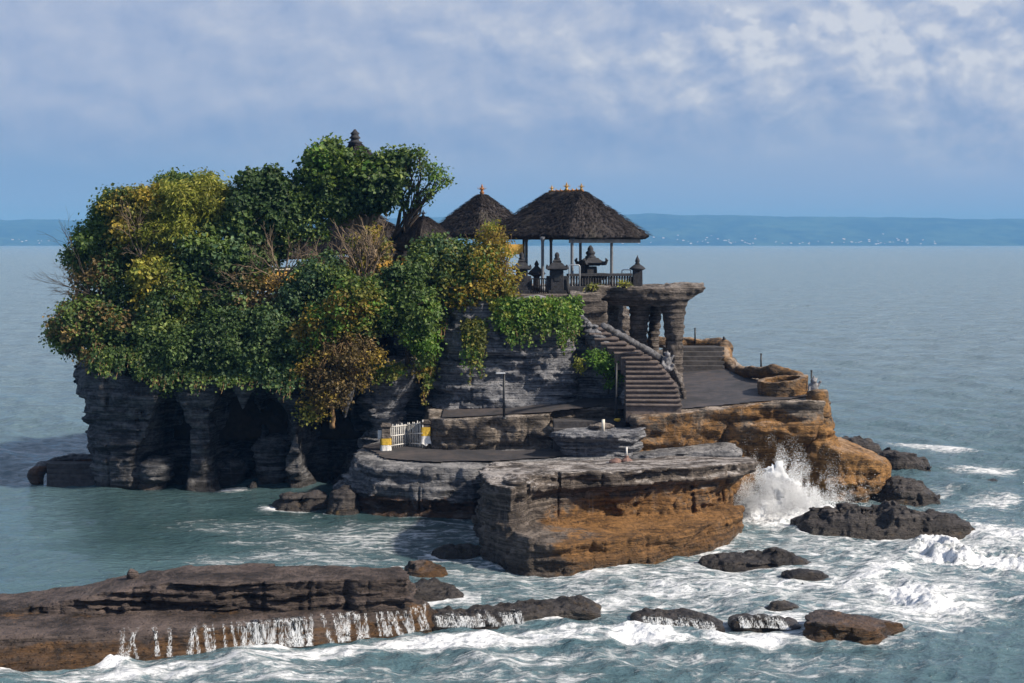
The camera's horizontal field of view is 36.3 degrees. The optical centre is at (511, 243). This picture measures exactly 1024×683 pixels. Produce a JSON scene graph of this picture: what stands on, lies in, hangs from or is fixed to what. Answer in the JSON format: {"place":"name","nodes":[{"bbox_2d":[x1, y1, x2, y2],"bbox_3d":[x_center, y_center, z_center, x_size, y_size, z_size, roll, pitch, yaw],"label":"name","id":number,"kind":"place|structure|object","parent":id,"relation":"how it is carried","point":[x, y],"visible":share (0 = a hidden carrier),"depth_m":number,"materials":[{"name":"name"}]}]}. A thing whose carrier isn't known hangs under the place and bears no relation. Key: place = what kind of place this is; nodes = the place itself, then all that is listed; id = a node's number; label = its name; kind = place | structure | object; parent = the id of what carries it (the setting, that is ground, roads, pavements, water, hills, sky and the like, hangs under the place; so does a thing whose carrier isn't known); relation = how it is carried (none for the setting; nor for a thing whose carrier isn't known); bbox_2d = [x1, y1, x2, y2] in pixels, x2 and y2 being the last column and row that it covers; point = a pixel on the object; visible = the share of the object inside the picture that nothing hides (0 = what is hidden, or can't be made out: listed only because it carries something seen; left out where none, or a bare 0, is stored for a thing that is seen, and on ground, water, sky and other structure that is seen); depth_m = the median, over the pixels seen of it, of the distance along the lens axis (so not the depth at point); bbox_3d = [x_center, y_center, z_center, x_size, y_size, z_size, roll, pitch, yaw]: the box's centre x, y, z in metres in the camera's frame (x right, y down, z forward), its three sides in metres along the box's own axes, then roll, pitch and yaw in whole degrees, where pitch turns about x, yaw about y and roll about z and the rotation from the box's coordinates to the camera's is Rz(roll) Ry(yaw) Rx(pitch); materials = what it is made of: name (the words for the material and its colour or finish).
{"place":"outdoors","nodes":[
{"label":"outdoors","id":0,"kind":"place"},
{"bbox_2d":[25,209,89,328],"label":"bare shrub","id":1,"kind":"object","parent":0,"point":[63,285],"visible":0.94,"depth_m":77.94,"materials":[{"name":"brown plant"}]},
{"bbox_2d":[139,165,227,209],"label":"tree","id":2,"kind":"object","parent":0,"point":[173,175],"visible":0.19,"depth_m":84.11,"materials":[{"name":"green plant"}]},
{"bbox_2d":[125,166,243,267],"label":"tree","id":3,"kind":"object","parent":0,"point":[176,216],"visible":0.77,"depth_m":78.28,"materials":[{"name":"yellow plant"}]},
{"bbox_2d":[95,179,167,261],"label":"tree","id":4,"kind":"object","parent":3,"relation":"attached to","point":[141,191],"visible":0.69,"depth_m":78.93,"materials":[{"name":"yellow plant"}]},
{"bbox_2d":[110,198,158,257],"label":"bare tree","id":5,"kind":"object","parent":3,"relation":"attached to","point":[139,252],"visible":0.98,"depth_m":77.90,"materials":[{"name":"brown plant"}]},
{"bbox_2d":[163,216,283,307],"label":"tree","id":6,"kind":"object","parent":3,"relation":"attached to","point":[220,254],"visible":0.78,"depth_m":77.82,"materials":[{"name":"green plant"}]},
{"bbox_2d":[73,361,371,491],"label":"cave cliff","id":7,"kind":"structure","parent":0,"point":[133,444],"depth_m":76.72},
{"bbox_2d":[27,453,93,484],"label":"stair parapet","id":8,"kind":"structure","parent":7,"relation":"attached to","point":[37,472],"depth_m":78.73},
{"bbox_2d":[47,461,94,486],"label":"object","id":9,"kind":"structure","parent":7,"relation":"on","point":[67,473],"depth_m":77.89,"materials":[{"name":"stone"}]},
{"bbox_2d":[38,294,151,375],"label":"shrub","id":10,"kind":"object","parent":7,"relation":"on","point":[76,329],"visible":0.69,"depth_m":76.27,"materials":[{"name":"green plant"}]},
{"bbox_2d":[122,251,219,340],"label":"shrub","id":11,"kind":"object","parent":7,"relation":"on","point":[179,287],"visible":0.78,"depth_m":77.04,"materials":[{"name":"green plant"}]},
{"bbox_2d":[123,305,221,398],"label":"shrub","id":12,"kind":"object","parent":7,"relation":"on","point":[171,344],"visible":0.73,"depth_m":75.47,"materials":[{"name":"green plant"}]},
{"bbox_2d":[87,342,219,396],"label":"hanging vine","id":13,"kind":"object","parent":12,"relation":"hanging from","point":[109,356],"visible":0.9,"depth_m":74.88,"materials":[{"name":"green plant"}]},
{"bbox_2d":[174,263,306,330],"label":"shrub","id":14,"kind":"object","parent":7,"relation":"on","point":[243,299],"visible":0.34,"depth_m":77.32,"materials":[{"name":"green plant"}]},
{"bbox_2d":[185,298,315,395],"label":"shrub","id":15,"kind":"object","parent":7,"relation":"on","point":[260,324],"visible":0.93,"depth_m":75.05,"materials":[{"name":"green plant"}]},
{"bbox_2d":[213,354,308,402],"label":"hanging vine","id":16,"kind":"object","parent":15,"relation":"hanging from","point":[234,379],"visible":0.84,"depth_m":74.63,"materials":[{"name":"green plant"}]},
{"bbox_2d":[272,246,356,321],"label":"shrub","id":17,"kind":"object","parent":7,"relation":"on","point":[305,280],"visible":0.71,"depth_m":76.33,"materials":[{"name":"green plant"}]},
{"bbox_2d":[283,324,394,428],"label":"shrub","id":18,"kind":"object","parent":7,"relation":"on","point":[339,377],"visible":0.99,"depth_m":74.47,"materials":[{"name":"brown plant"}]},
{"bbox_2d":[335,222,398,282],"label":"shrub","id":19,"kind":"object","parent":7,"relation":"on","point":[386,244],"visible":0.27,"depth_m":78.85,"materials":[{"name":"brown plant"}]},
{"bbox_2d":[197,239,295,307],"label":"bare shrub","id":20,"kind":"object","parent":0,"point":[240,282],"visible":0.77,"depth_m":77.40,"materials":[{"name":"brown plant"}]},
{"bbox_2d":[122,293,397,439],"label":"hill","id":21,"kind":"structure","parent":0,"point":[247,421],"depth_m":79.09,"materials":[{"name":"grey stone"}]},
{"bbox_2d":[63,245,145,320],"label":"shrub","id":22,"kind":"object","parent":21,"relation":"on","point":[107,274],"visible":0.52,"depth_m":78.17,"materials":[{"name":"green plant"}]},
{"bbox_2d":[55,182,157,296],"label":"tree","id":23,"kind":"object","parent":21,"relation":"on","point":[89,240],"visible":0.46,"depth_m":79.71,"materials":[{"name":"green plant"}]},
{"bbox_2d":[116,252,175,307],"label":"shrub","id":24,"kind":"object","parent":21,"relation":"on","point":[142,276],"visible":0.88,"depth_m":77.00,"materials":[{"name":"yellow plant"}]},
{"bbox_2d":[213,162,313,265],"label":"tree","id":25,"kind":"object","parent":21,"relation":"on","point":[256,201],"visible":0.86,"depth_m":78.79,"materials":[{"name":"green plant"}]},
{"bbox_2d":[250,242,319,290],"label":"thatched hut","id":26,"kind":"object","parent":21,"relation":"on","point":[305,249],"visible":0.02,"depth_m":85.60,"materials":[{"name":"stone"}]},
{"bbox_2d":[278,132,418,277],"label":"tree","id":27,"kind":"object","parent":21,"relation":"on","point":[360,183],"visible":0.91,"depth_m":79.51,"materials":[{"name":"green plant"}]},
{"bbox_2d":[390,143,456,264],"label":"tree","id":28,"kind":"object","parent":21,"relation":"on","point":[411,215],"visible":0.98,"depth_m":79.88,"materials":[{"name":"green plant"}]},
{"bbox_2d":[227,223,315,286],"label":"bare tree","id":29,"kind":"object","parent":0,"point":[270,258],"visible":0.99,"depth_m":77.31,"materials":[{"name":"brown plant"}]},
{"bbox_2d":[264,188,347,259],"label":"tree","id":30,"kind":"object","parent":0,"point":[303,230],"visible":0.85,"depth_m":79.21,"materials":[{"name":"green plant"}]},
{"bbox_2d":[297,212,396,280],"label":"bare tree","id":31,"kind":"object","parent":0,"point":[370,256],"visible":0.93,"depth_m":77.48,"materials":[{"name":"brown plant"}]},
{"bbox_2d":[363,441,569,461],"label":"path","id":32,"kind":"structure","parent":0,"point":[406,452],"depth_m":72.02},
{"bbox_2d":[436,613,522,627],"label":"falling water","id":33,"kind":"structure","parent":0,"point":[509,620],"depth_m":49.13,"materials":[{"name":"white liquid"}]},
{"bbox_2d":[354,295,623,448],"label":"bedded cliff","id":34,"kind":"structure","parent":0,"point":[542,374],"depth_m":76.67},
{"bbox_2d":[282,271,392,360],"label":"shrub","id":35,"kind":"object","parent":34,"relation":"on","point":[349,306],"visible":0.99,"depth_m":74.53,"materials":[{"name":"green plant"}]},
{"bbox_2d":[369,360,410,385],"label":"hanging vine","id":36,"kind":"object","parent":34,"relation":"hanging from","point":[398,369],"visible":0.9,"depth_m":75.76,"materials":[{"name":"green plant"}]},
{"bbox_2d":[363,255,447,370],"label":"shrub","id":37,"kind":"object","parent":34,"relation":"on","point":[412,318],"visible":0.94,"depth_m":75.32,"materials":[{"name":"green plant"}]},
{"bbox_2d":[409,309,449,405],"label":"hanging vine","id":38,"kind":"object","parent":34,"relation":"hanging from","point":[428,372],"visible":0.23,"depth_m":76.68,"materials":[{"name":"green plant"}]},
{"bbox_2d":[398,229,500,314],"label":"shrub","id":39,"kind":"object","parent":34,"relation":"on","point":[442,256],"visible":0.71,"depth_m":76.97,"materials":[{"name":"green plant"}]},
{"bbox_2d":[458,316,489,385],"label":"hanging vine","id":40,"kind":"object","parent":34,"relation":"hanging from","point":[474,333],"visible":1,"depth_m":75.98,"materials":[{"name":"green plant"}]},
{"bbox_2d":[443,242,520,312],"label":"shrub","id":41,"kind":"object","parent":34,"relation":"on","point":[477,293],"visible":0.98,"depth_m":76.50,"materials":[{"name":"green plant"}]},
{"bbox_2d":[466,218,525,297],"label":"tree","id":42,"kind":"object","parent":34,"relation":"on","point":[498,243],"visible":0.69,"depth_m":77.27,"materials":[{"name":"yellow plant"}]},
{"bbox_2d":[437,283,629,344],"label":"plateau","id":43,"kind":"structure","parent":34,"relation":"on","point":[620,316],"depth_m":85.42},
{"bbox_2d":[304,129,406,272],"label":"shrine tower","id":44,"kind":"structure","parent":43,"relation":"on","point":[354,142],"depth_m":86.91,"materials":[{"name":"stone"}]},
{"bbox_2d":[356,222,412,271],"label":"shrine building","id":45,"kind":"structure","parent":43,"relation":"on","point":[389,226],"depth_m":83.42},
{"bbox_2d":[389,210,453,264],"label":"thatched hut","id":46,"kind":"object","parent":43,"relation":"on","point":[423,224],"visible":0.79,"depth_m":80.09,"materials":[{"name":"plant"}]},
{"bbox_2d":[438,185,524,259],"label":"thatched hut","id":47,"kind":"object","parent":43,"relation":"on","point":[467,217],"visible":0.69,"depth_m":90.46,"materials":[{"name":"plant"}]},
{"bbox_2d":[512,252,531,293],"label":"gate pillar","id":48,"kind":"structure","parent":43,"relation":"on","point":[525,286],"depth_m":80.38,"materials":[{"name":"stone"}]},
{"bbox_2d":[531,278,547,292],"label":"wooden gate","id":49,"kind":"structure","parent":48,"relation":"attached to","point":[537,291],"depth_m":80.58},
{"bbox_2d":[528,260,545,289],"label":"stone lantern","id":50,"kind":"object","parent":43,"relation":"on","point":[535,272],"visible":0.85,"depth_m":84.02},
{"bbox_2d":[546,252,567,293],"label":"gate pillar","id":51,"kind":"structure","parent":43,"relation":"on","point":[556,281],"depth_m":80.17,"materials":[{"name":"stone"}]},
{"bbox_2d":[568,264,579,286],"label":"hand rail","id":52,"kind":"object","parent":51,"relation":"attached to","point":[569,272],"visible":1,"depth_m":80.39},
{"bbox_2d":[485,182,652,290],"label":"thatched pavilion","id":53,"kind":"structure","parent":43,"relation":"on","point":[580,216],"depth_m":85.25,"materials":[{"name":"plant"}]},
{"bbox_2d":[574,245,607,285],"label":"stone shrine","id":54,"kind":"object","parent":53,"relation":"on","point":[590,262],"visible":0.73,"depth_m":83.33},
{"bbox_2d":[568,284,610,326],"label":"bedded rock stack","id":55,"kind":"object","parent":43,"relation":"on","point":[595,308],"visible":0.43,"depth_m":79.13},
{"bbox_2d":[583,283,601,291],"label":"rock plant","id":56,"kind":"object","parent":55,"relation":"on","point":[591,287],"visible":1,"depth_m":79.28,"materials":[{"name":"green plant"}]},
{"bbox_2d":[566,273,631,290],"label":"stone balustrade","id":57,"kind":"object","parent":43,"relation":"on","point":[577,287],"visible":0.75,"depth_m":81.30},
{"bbox_2d":[488,292,584,354],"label":"hanging vine","id":58,"kind":"object","parent":34,"relation":"hanging from","point":[520,315],"visible":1,"depth_m":76.08,"materials":[{"name":"green plant"}]},
{"bbox_2d":[569,354,587,377],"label":"shrub","id":59,"kind":"object","parent":34,"relation":"on","point":[578,367],"visible":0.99,"depth_m":75.95,"materials":[{"name":"green plant"}]},
{"bbox_2d":[0,246,1023,682],"bbox_3d":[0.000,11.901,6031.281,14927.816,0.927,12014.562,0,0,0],"label":"sea","id":60,"kind":"structure","parent":0,"point":[918,350],"depth_m":65.07,"materials":[{"name":"liquid"}]},
{"bbox_2d":[0,563,437,671],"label":"rock ledge","id":61,"kind":"object","parent":60,"relation":"in","point":[70,627],"visible":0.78,"depth_m":48.05,"materials":[{"name":"stone"}]},
{"bbox_2d":[126,568,138,579],"bbox_3d":[-12.121,10.626,49.884,0.392,0.451,0.402,0,0,0],"label":"rock stump","id":62,"kind":"object","parent":61,"relation":"on","point":[132,573],"visible":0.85,"depth_m":49.76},
{"bbox_2d":[121,606,425,656],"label":"falling water","id":63,"kind":"structure","parent":61,"relation":"on","point":[296,638],"depth_m":46.81,"materials":[{"name":"white liquid"}]},
{"bbox_2d":[272,490,328,511],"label":"sea rock","id":64,"kind":"object","parent":60,"relation":"in","point":[314,500],"visible":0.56,"depth_m":70.47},
{"bbox_2d":[325,485,360,514],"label":"sea rock","id":65,"kind":"object","parent":60,"relation":"in","point":[343,500],"visible":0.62,"depth_m":69.34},
{"bbox_2d":[404,560,447,577],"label":"sea rock","id":66,"kind":"object","parent":60,"relation":"in","point":[424,568],"visible":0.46,"depth_m":56.35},
{"bbox_2d":[413,577,463,601],"bbox_3d":[-2.500,11.980,53.076,2.843,1.039,2.601,0,0,0],"label":"sea rock","id":67,"kind":"object","parent":60,"relation":"in","point":[432,589],"visible":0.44,"depth_m":52.80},
{"bbox_2d":[431,543,481,559],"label":"sea rock","id":68,"kind":"object","parent":60,"relation":"in","point":[465,551],"visible":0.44,"depth_m":60.21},
{"bbox_2d":[431,594,601,630],"bbox_3d":[0.123,12.024,50.362,6.174,0.951,2.351,0,0,-12],"label":"reef rock","id":69,"kind":"object","parent":60,"relation":"in","point":[579,607],"visible":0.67,"depth_m":49.92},
{"bbox_2d":[333,440,742,518],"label":"platform rock","id":70,"kind":"object","parent":60,"relation":"in","point":[383,486],"visible":0.28,"depth_m":69.12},
{"bbox_2d":[380,423,391,450],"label":"gate pier","id":71,"kind":"structure","parent":70,"relation":"on","point":[385,442],"depth_m":73.08,"materials":[{"name":"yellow stone"}]},
{"bbox_2d":[420,420,430,448],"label":"gate pier","id":72,"kind":"structure","parent":70,"relation":"on","point":[425,437],"depth_m":73.98,"materials":[{"name":"yellow fabric"}]},
{"bbox_2d":[390,420,422,447],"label":"stick gate","id":73,"kind":"structure","parent":72,"relation":"attached to","point":[405,434],"depth_m":74.18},
{"bbox_2d":[553,418,625,450],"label":"cut steps","id":74,"kind":"structure","parent":70,"relation":"on","point":[559,424],"depth_m":73.24,"materials":[{"name":"stone"}]},
{"bbox_2d":[613,363,617,419],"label":"lamp post","id":75,"kind":"object","parent":74,"relation":"on","point":[616,413],"visible":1,"depth_m":73.15,"materials":[{"name":"metal"}]},
{"bbox_2d":[471,456,757,577],"bbox_3d":[4.537,10.916,63.710,12.557,4.167,13.682,0,0,0],"label":"front rock","id":76,"kind":"object","parent":60,"relation":"in","point":[549,518],"visible":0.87,"depth_m":61.33,"materials":[{"name":"stone"}]},
{"bbox_2d":[630,607,724,632],"bbox_3d":[5.288,12.108,49.788,3.326,0.782,1.736,0,0,20],"label":"reef rock","id":77,"kind":"object","parent":60,"relation":"in","point":[690,617],"visible":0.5,"depth_m":49.50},
{"bbox_2d":[643,616,715,629],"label":"falling water","id":78,"kind":"structure","parent":77,"relation":"on","point":[670,622],"depth_m":49.11,"materials":[{"name":"white liquid"}]},
{"bbox_2d":[698,547,810,572],"bbox_3d":[9.406,12.022,59.017,5.517,0.954,2.594,0,0,0],"label":"sea rock","id":79,"kind":"object","parent":60,"relation":"in","point":[749,560],"visible":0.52,"depth_m":58.66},
{"bbox_2d":[728,613,801,632],"bbox_3d":[7.970,12.093,49.447,2.298,0.812,1.563,0,0,0],"label":"reef rock","id":80,"kind":"object","parent":60,"relation":"in","point":[734,622],"visible":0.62,"depth_m":48.99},
{"bbox_2d":[740,616,790,629],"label":"falling water","id":81,"kind":"structure","parent":80,"relation":"on","point":[786,628],"depth_m":48.89,"materials":[{"name":"white liquid"}]},
{"bbox_2d":[760,600,798,610],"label":"sea rock","id":82,"kind":"object","parent":60,"relation":"in","point":[782,605],"visible":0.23,"depth_m":50.98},
{"bbox_2d":[744,460,833,520],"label":"breaking wave","id":83,"kind":"object","parent":60,"relation":"on","point":[770,470],"visible":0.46,"depth_m":69.46,"materials":[{"name":"white"}]},
{"bbox_2d":[781,568,828,583],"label":"sea rock","id":84,"kind":"object","parent":60,"relation":"in","point":[807,574],"visible":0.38,"depth_m":56.14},
{"bbox_2d":[733,426,878,521],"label":"wave spray","id":85,"kind":"object","parent":60,"relation":"on","point":[792,496],"visible":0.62,"depth_m":68.95,"materials":[{"name":"white"}]},
{"bbox_2d":[800,416,891,502],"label":"shelf rock","id":86,"kind":"object","parent":60,"relation":"in","point":[871,465],"visible":0.55,"depth_m":72.81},
{"bbox_2d":[806,389,831,416],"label":"corner pedestal","id":87,"kind":"object","parent":86,"relation":"on","point":[819,394],"visible":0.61,"depth_m":73.74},
{"bbox_2d":[808,375,821,390],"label":"corner statue","id":88,"kind":"object","parent":87,"relation":"on","point":[813,385],"visible":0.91,"depth_m":74.16,"materials":[{"name":"grey stone"}]},
{"bbox_2d":[802,609,905,644],"bbox_3d":[10.467,11.955,48.155,3.581,0.889,2.668,0,0,15],"label":"sea rock","id":89,"kind":"object","parent":60,"relation":"in","point":[821,625],"visible":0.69,"depth_m":47.54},
{"bbox_2d":[842,435,881,453],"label":"sea rock","id":90,"kind":"object","parent":60,"relation":"in","point":[868,443],"visible":0.36,"depth_m":90.61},
{"bbox_2d":[790,500,975,539],"bbox_3d":[16.181,11.660,65.664,9.373,1.680,3.995,0,0,-6],"label":"sea rock","id":91,"kind":"object","parent":60,"relation":"in","point":[888,520],"visible":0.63,"depth_m":64.45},
{"bbox_2d":[879,447,931,470],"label":"sea rock","id":92,"kind":"object","parent":60,"relation":"in","point":[898,460],"visible":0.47,"depth_m":82.64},
{"bbox_2d":[871,475,940,506],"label":"sea rock","id":93,"kind":"object","parent":60,"relation":"in","point":[902,490],"visible":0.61,"depth_m":72.63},
{"bbox_2d":[0,213,1023,245],"bbox_3d":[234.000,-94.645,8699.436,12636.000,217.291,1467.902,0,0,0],"label":"coast","id":94,"kind":"structure","parent":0,"point":[695,230],"depth_m":8328.25},
{"bbox_2d":[11,235,935,243],"bbox_3d":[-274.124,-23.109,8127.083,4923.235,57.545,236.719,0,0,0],"label":"distant town","id":95,"kind":"object","parent":94,"relation":"on","point":[731,242],"visible":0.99,"depth_m":8063.19},
{"bbox_2d":[0,0,1023,219],"label":"sky","id":96,"kind":"structure","parent":0,"point":[783,108],"materials":[{"name":"blue"}]},
{"bbox_2d":[442,362,805,416],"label":"terrace pavement","id":97,"kind":"structure","parent":0,"point":[704,388],"depth_m":75.89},
{"bbox_2d":[495,372,506,419],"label":"lamp post","id":98,"kind":"object","parent":97,"relation":"on","point":[504,417],"visible":1,"depth_m":72.85,"materials":[{"name":"metal"}]},
{"bbox_2d":[581,348,623,394],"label":"shrub","id":99,"kind":"object","parent":97,"relation":"on","point":[603,365],"visible":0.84,"depth_m":75.36,"materials":[{"name":"green plant"}]},
{"bbox_2d":[582,323,686,421],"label":"stone staircase","id":100,"kind":"structure","parent":97,"relation":"on","point":[649,386],"depth_m":73.83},
{"bbox_2d":[661,350,674,371],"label":"guardian statue","id":101,"kind":"object","parent":100,"relation":"on","point":[666,364],"visible":0.9,"depth_m":75.44,"materials":[{"name":"grey stone"}]},
{"bbox_2d":[663,346,724,370],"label":"terrace steps","id":102,"kind":"structure","parent":97,"relation":"on","point":[697,358],"depth_m":84.81,"materials":[{"name":"stone"}]},
{"bbox_2d":[647,336,803,378],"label":"parapet wall","id":103,"kind":"structure","parent":97,"relation":"on","point":[770,370],"depth_m":83.04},
{"bbox_2d":[757,375,807,396],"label":"planter ring","id":104,"kind":"object","parent":97,"relation":"on","point":[785,385],"visible":0.69,"depth_m":74.99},
{"bbox_2d":[424,349,830,500],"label":"terrace cliff","id":105,"kind":"structure","parent":0,"point":[798,421],"depth_m":73.48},
{"bbox_2d":[550,427,645,456],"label":"slab boulder","id":106,"kind":"object","parent":105,"relation":"on","point":[587,442],"visible":0.74,"depth_m":70.94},
{"bbox_2d":[588,422,613,429],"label":"rock heap","id":107,"kind":"object","parent":106,"relation":"on","point":[597,426],"visible":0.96,"depth_m":71.70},
{"bbox_2d":[601,282,704,381],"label":"rock arch","id":108,"kind":"object","parent":105,"relation":"on","point":[668,302],"visible":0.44,"depth_m":80.52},
{"bbox_2d":[617,278,633,287],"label":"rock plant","id":109,"kind":"object","parent":108,"relation":"on","point":[624,284],"visible":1,"depth_m":79.70,"materials":[{"name":"green plant"}]},
{"bbox_2d":[629,255,645,286],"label":"balustrade post","id":110,"kind":"object","parent":108,"relation":"on","point":[637,268],"visible":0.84,"depth_m":81.85,"materials":[{"name":"stone"}]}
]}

